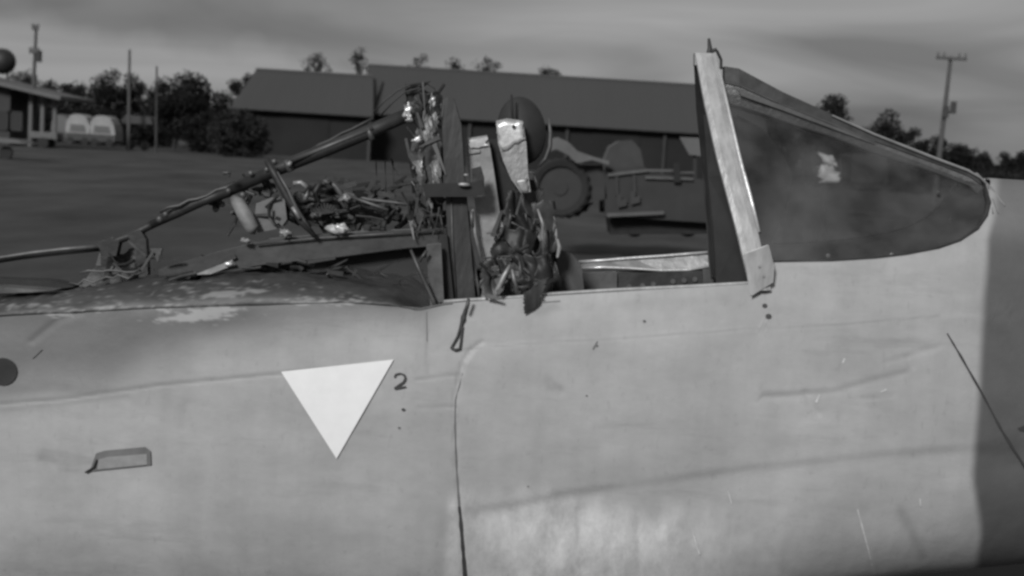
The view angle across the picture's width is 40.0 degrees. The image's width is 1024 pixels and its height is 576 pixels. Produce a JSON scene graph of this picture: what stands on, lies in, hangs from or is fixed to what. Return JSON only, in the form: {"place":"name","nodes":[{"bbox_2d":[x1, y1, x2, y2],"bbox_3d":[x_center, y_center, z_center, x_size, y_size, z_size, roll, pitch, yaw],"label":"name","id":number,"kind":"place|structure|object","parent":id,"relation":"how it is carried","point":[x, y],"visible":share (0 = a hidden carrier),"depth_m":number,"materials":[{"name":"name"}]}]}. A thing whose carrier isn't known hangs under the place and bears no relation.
{"place":"outdoors","nodes":[
{"label":"outdoors","id":0,"kind":"place"},
{"bbox_2d":[0,136,1023,575],"bbox_3d":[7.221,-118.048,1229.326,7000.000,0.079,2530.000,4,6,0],"label":"ground","id":1,"kind":"structure","parent":0,"point":[60,194],"depth_m":42.04,"materials":[{"name":"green plant"}]},
{"bbox_2d":[0,48,15,78],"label":"water tank","id":2,"kind":"object","parent":1,"relation":"on","point":[7,61],"visible":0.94,"depth_m":116.38,"materials":[{"name":"metal"}]},
{"bbox_2d":[0,137,35,158],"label":"flat wagon","id":3,"kind":"object","parent":1,"relation":"on","point":[6,152],"visible":0.96,"depth_m":70.42,"materials":[{"name":"metal"}]},
{"bbox_2d":[9,69,41,86],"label":"tree","id":4,"kind":"object","parent":1,"relation":"on","point":[26,79],"visible":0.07,"depth_m":168.50,"materials":[{"name":"grey plant"}]},
{"bbox_2d":[29,23,41,145],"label":"utility pole","id":5,"kind":"object","parent":1,"relation":"on","point":[37,53],"visible":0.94,"depth_m":110.77,"materials":[{"name":"grey wood"}]},
{"bbox_2d":[37,102,51,140],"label":"shrub","id":6,"kind":"object","parent":1,"relation":"on","point":[46,113],"visible":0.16,"depth_m":144.45,"materials":[{"name":"black plant"}]},
{"bbox_2d":[0,77,95,147],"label":"house","id":7,"kind":"structure","parent":1,"relation":"on","point":[16,108],"depth_m":109.32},
{"bbox_2d":[0,110,11,129],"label":"window","id":8,"kind":"structure","parent":7,"relation":"in","point":[3,114],"depth_m":108.84,"materials":[{"name":"grey glass"}]},
{"bbox_2d":[6,111,22,130],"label":"window","id":9,"kind":"structure","parent":7,"relation":"in","point":[17,117],"depth_m":108.84,"materials":[{"name":"grey glass"}]},
{"bbox_2d":[28,131,71,147],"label":"trailer","id":10,"kind":"object","parent":1,"relation":"on","point":[46,139],"visible":1,"depth_m":106.90,"materials":[{"name":"metal"}]},
{"bbox_2d":[38,78,68,108],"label":"tree","id":11,"kind":"object","parent":1,"relation":"on","point":[48,101],"visible":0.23,"depth_m":168.42,"materials":[{"name":"grey plant"}]},
{"bbox_2d":[37,103,80,142],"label":"shrub","id":12,"kind":"object","parent":1,"relation":"on","point":[66,109],"visible":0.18,"depth_m":144.12,"materials":[{"name":"black plant"}]},
{"bbox_2d":[51,114,69,143],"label":"parked van","id":13,"kind":"object","parent":1,"relation":"on","point":[62,119],"visible":0.46,"depth_m":134.98,"materials":[{"name":"metal"}]},
{"bbox_2d":[58,80,95,108],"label":"tree","id":14,"kind":"object","parent":1,"relation":"on","point":[78,90],"visible":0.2,"depth_m":168.36,"materials":[{"name":"black plant"}]},
{"bbox_2d":[65,114,93,144],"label":"parked van","id":15,"kind":"object","parent":1,"relation":"on","point":[77,126],"visible":0.91,"depth_m":134.01,"materials":[{"name":"paint"}]},
{"bbox_2d":[73,105,122,144],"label":"shrub","id":16,"kind":"object","parent":1,"relation":"on","point":[85,110],"visible":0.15,"depth_m":144.28,"materials":[{"name":"black plant"}]},
{"bbox_2d":[89,115,122,146],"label":"parked van","id":17,"kind":"object","parent":1,"relation":"on","point":[108,130],"visible":1,"depth_m":134.03,"materials":[{"name":"paint"}]},
{"bbox_2d":[85,67,132,114],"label":"tree","id":18,"kind":"object","parent":1,"relation":"on","point":[103,93],"visible":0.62,"depth_m":162.98,"materials":[{"name":"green plant"}]},
{"bbox_2d":[93,108,145,145],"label":"shrub","id":19,"kind":"object","parent":1,"relation":"on","point":[110,113],"visible":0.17,"depth_m":144.33,"materials":[{"name":"black plant"}]},
{"bbox_2d":[126,50,130,149],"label":"utility pole","id":20,"kind":"object","parent":1,"relation":"on","point":[128,103],"visible":1,"depth_m":119.14,"materials":[{"name":"grey wood"}]},
{"bbox_2d":[112,72,148,142],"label":"tree","id":21,"kind":"object","parent":1,"relation":"on","point":[138,90],"visible":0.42,"depth_m":168.15,"materials":[{"name":"black plant"}]},
{"bbox_2d":[121,115,158,150],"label":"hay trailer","id":22,"kind":"object","parent":1,"relation":"on","point":[135,119],"visible":0.76,"depth_m":121.38,"materials":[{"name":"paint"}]},
{"bbox_2d":[115,111,172,147],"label":"shrub","id":23,"kind":"object","parent":1,"relation":"on","point":[143,135],"visible":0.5,"depth_m":144.05,"materials":[{"name":"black plant"}]},
{"bbox_2d":[155,66,157,151],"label":"utility pole","id":24,"kind":"object","parent":1,"relation":"on","point":[156,113],"visible":1,"depth_m":117.23,"materials":[{"name":"grey wood"}]},
{"bbox_2d":[137,75,177,146],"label":"tree","id":25,"kind":"object","parent":1,"relation":"on","point":[161,86],"visible":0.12,"depth_m":158.70,"materials":[{"name":"black plant"}]},
{"bbox_2d":[142,84,205,150],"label":"tree","id":26,"kind":"object","parent":1,"relation":"on","point":[181,106],"visible":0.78,"depth_m":133.46,"materials":[{"name":"plant"}]},
{"bbox_2d":[145,69,229,147],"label":"tree","id":27,"kind":"object","parent":1,"relation":"on","point":[195,83],"visible":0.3,"depth_m":158.20,"materials":[{"name":"black plant"}]},
{"bbox_2d":[178,109,223,152],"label":"shrub","id":28,"kind":"object","parent":1,"relation":"on","point":[198,126],"visible":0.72,"depth_m":128.73,"materials":[{"name":"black plant"}]},
{"bbox_2d":[215,78,242,116],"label":"tree","id":29,"kind":"object","parent":1,"relation":"on","point":[233,87],"visible":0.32,"depth_m":173.26,"materials":[{"name":"black plant"}]},
{"bbox_2d":[204,107,272,157],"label":"bush","id":30,"kind":"object","parent":1,"relation":"on","point":[232,132],"visible":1,"depth_m":118.16,"materials":[{"name":"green plant"}]},
{"bbox_2d":[238,73,251,93],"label":"tree","id":31,"kind":"object","parent":1,"relation":"on","point":[245,78],"visible":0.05,"depth_m":173.20,"materials":[{"name":"grey plant"}]},
{"bbox_2d":[230,68,382,160],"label":"long shed","id":32,"kind":"structure","parent":1,"relation":"on","point":[299,110],"depth_m":146.79,"materials":[{"name":"metal"}]},
{"bbox_2d":[278,113,328,157],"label":"door","id":33,"kind":"structure","parent":32,"relation":"in","point":[298,133],"depth_m":146.32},
{"bbox_2d":[299,52,332,71],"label":"tree","id":34,"kind":"object","parent":1,"relation":"on","point":[320,65],"visible":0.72,"depth_m":212.35,"materials":[{"name":"grey plant"}]},
{"bbox_2d":[349,47,367,73],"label":"tree","id":35,"kind":"object","parent":1,"relation":"on","point":[358,59],"visible":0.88,"depth_m":212.40,"materials":[{"name":"grey plant"}]},
{"bbox_2d":[407,54,428,66],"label":"tree","id":36,"kind":"object","parent":1,"relation":"on","point":[423,59],"visible":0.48,"depth_m":212.64,"materials":[{"name":"grey plant"}]},
{"bbox_2d":[445,57,464,69],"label":"tree","id":37,"kind":"object","parent":1,"relation":"on","point":[455,65],"visible":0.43,"depth_m":212.03,"materials":[{"name":"grey plant"}]},
{"bbox_2d":[471,56,502,70],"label":"tree","id":38,"kind":"object","parent":1,"relation":"on","point":[488,62],"visible":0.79,"depth_m":212.95,"materials":[{"name":"grey plant"}]},
{"bbox_2d":[0,38,1023,575],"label":"jet aircraft","id":39,"kind":"object","parent":1,"relation":"on","point":[742,396],"visible":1,"depth_m":5.09,"materials":[{"name":"paint"}]},
{"bbox_2d":[450,298,469,350],"bbox_3d":[-0.187,0.131,5.058,0.065,0.196,0.053,4,6,0],"label":"pull strap","id":40,"kind":"object","parent":39,"relation":"hanging from","point":[462,320],"visible":1,"depth_m":5.06,"materials":[{"name":"fabric"}]},
{"bbox_2d":[423,94,583,313],"bbox_3d":[-0.052,0.030,5.405,0.571,1.541,0.707,5,6,15],"label":"ejection seat","id":41,"kind":"object","parent":39,"relation":"attached to","point":[527,257],"visible":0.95,"depth_m":5.38,"materials":[{"name":"metal"}]},
{"bbox_2d":[538,66,561,75],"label":"tree","id":42,"kind":"object","parent":1,"relation":"on","point":[550,71],"visible":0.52,"depth_m":212.15,"materials":[{"name":"grey plant"}]},
{"bbox_2d":[368,64,766,178],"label":"long shed","id":43,"kind":"structure","parent":1,"relation":"on","point":[654,121],"depth_m":153.09,"materials":[{"name":"metal"}]},
{"bbox_2d":[395,121,442,162],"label":"door","id":44,"kind":"structure","parent":43,"relation":"in","point":[402,132],"depth_m":150.30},
{"bbox_2d":[590,132,639,164],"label":"door","id":45,"kind":"structure","parent":43,"relation":"in","point":[600,142],"depth_m":150.23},
{"bbox_2d":[531,137,608,218],"bbox_3d":[1.097,-2.130,27.561,1.496,1.605,2.016,4,6,0],"label":"tractor","id":46,"kind":"object","parent":1,"relation":"on","point":[573,185],"visible":0.88,"depth_m":26.85,"materials":[{"name":"metal"}]},
{"bbox_2d":[599,137,790,236],"bbox_3d":[3.572,-1.951,27.796,3.625,2.028,2.050,4,6,0],"label":"farm machine","id":47,"kind":"object","parent":1,"relation":"on","point":[639,199],"visible":0.67,"depth_m":26.96,"materials":[{"name":"paint"}]},
{"bbox_2d":[765,118,811,181],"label":"tree","id":48,"kind":"object","parent":1,"relation":"on","point":[782,134],"visible":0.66,"depth_m":162.67,"materials":[{"name":"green plant"}]},
{"bbox_2d":[782,128,835,185],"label":"tree","id":49,"kind":"object","parent":1,"relation":"on","point":[808,137],"visible":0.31,"depth_m":163.30,"materials":[{"name":"grey plant"}]},
{"bbox_2d":[816,152,840,240],"bbox_3d":[5.340,-1.166,24.037,0.380,2.284,0.298,-1,7,-41],"label":"sign post","id":50,"kind":"object","parent":1,"relation":"on","point":[827,172],"visible":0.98,"depth_m":23.97,"materials":[{"name":"white paint"}]},
{"bbox_2d":[804,93,853,186],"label":"tree","id":51,"kind":"object","parent":1,"relation":"on","point":[826,144],"visible":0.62,"depth_m":158.60,"materials":[{"name":"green plant"}]},
{"bbox_2d":[821,158,846,188],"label":"tree","id":52,"kind":"object","parent":1,"relation":"on","point":[837,169],"visible":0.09,"depth_m":149.38,"materials":[{"name":"grey plant"}]},
{"bbox_2d":[830,126,869,187],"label":"tree","id":53,"kind":"object","parent":1,"relation":"on","point":[855,150],"visible":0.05,"depth_m":162.61,"materials":[{"name":"grey plant"}]},
{"bbox_2d":[840,154,887,187],"bbox_3d":[15.193,-5.086,60.804,1.665,1.512,2.200,4,6,0],"label":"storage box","id":54,"kind":"object","parent":1,"relation":"on","point":[863,170],"visible":0.89,"depth_m":59.73,"materials":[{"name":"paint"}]},
{"bbox_2d":[858,109,914,190],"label":"tree","id":55,"kind":"object","parent":1,"relation":"on","point":[885,129],"visible":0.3,"depth_m":158.53,"materials":[{"name":"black plant"}]},
{"bbox_2d":[879,160,924,192],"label":"tree","id":56,"kind":"object","parent":1,"relation":"on","point":[898,175],"visible":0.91,"depth_m":148.58,"materials":[{"name":"grey plant"}]},
{"bbox_2d":[902,127,929,191],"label":"tree","id":57,"kind":"object","parent":1,"relation":"on","point":[920,145],"visible":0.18,"depth_m":163.44,"materials":[{"name":"black plant"}]},
{"bbox_2d":[907,167,941,193],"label":"tree","id":58,"kind":"object","parent":1,"relation":"on","point":[924,178],"visible":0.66,"depth_m":148.70,"materials":[{"name":"grey plant"}]},
{"bbox_2d":[921,135,949,191],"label":"tree","id":59,"kind":"object","parent":1,"relation":"on","point":[933,151],"visible":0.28,"depth_m":163.58,"materials":[{"name":"black plant"}]},
{"bbox_2d":[930,165,960,194],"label":"tree","id":60,"kind":"object","parent":1,"relation":"on","point":[945,184],"visible":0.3,"depth_m":148.59,"materials":[{"name":"grey plant"}]},
{"bbox_2d":[930,52,966,205],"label":"utility pole","id":61,"kind":"object","parent":1,"relation":"on","point":[945,112],"visible":0.96,"depth_m":93.92,"materials":[{"name":"grey wood"}]},
{"bbox_2d":[935,143,983,189],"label":"tree","id":62,"kind":"object","parent":1,"relation":"on","point":[962,156],"visible":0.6,"depth_m":158.06,"materials":[{"name":"black plant"}]},
{"bbox_2d":[970,166,987,177],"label":"tree","id":63,"kind":"object","parent":1,"relation":"on","point":[972,170],"visible":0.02,"depth_m":149.13,"materials":[{"name":"black plant"}]},
{"bbox_2d":[976,151,994,176],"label":"tree","id":64,"kind":"object","parent":1,"relation":"on","point":[987,162],"visible":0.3,"depth_m":163.24,"materials":[{"name":"black plant"}]},
{"bbox_2d":[974,167,1011,178],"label":"tree","id":65,"kind":"object","parent":1,"relation":"on","point":[992,174],"visible":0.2,"depth_m":148.99,"materials":[{"name":"black plant"}]},
{"bbox_2d":[989,151,1017,175],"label":"tree","id":66,"kind":"object","parent":1,"relation":"on","point":[1003,164],"visible":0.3,"depth_m":158.68,"materials":[{"name":"black plant"}]},
{"bbox_2d":[995,171,1023,179],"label":"tree","id":67,"kind":"object","parent":1,"relation":"on","point":[1015,176],"visible":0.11,"depth_m":149.07,"materials":[{"name":"black plant"}]},
{"bbox_2d":[1005,150,1023,175],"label":"tree","id":68,"kind":"object","parent":1,"relation":"on","point":[1018,162],"visible":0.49,"depth_m":158.26,"materials":[{"name":"black plant"}]},
{"bbox_2d":[0,0,1023,169],"label":"sky","id":69,"kind":"structure","parent":0,"point":[880,55],"materials":[{"name":"grey"}]}
]}

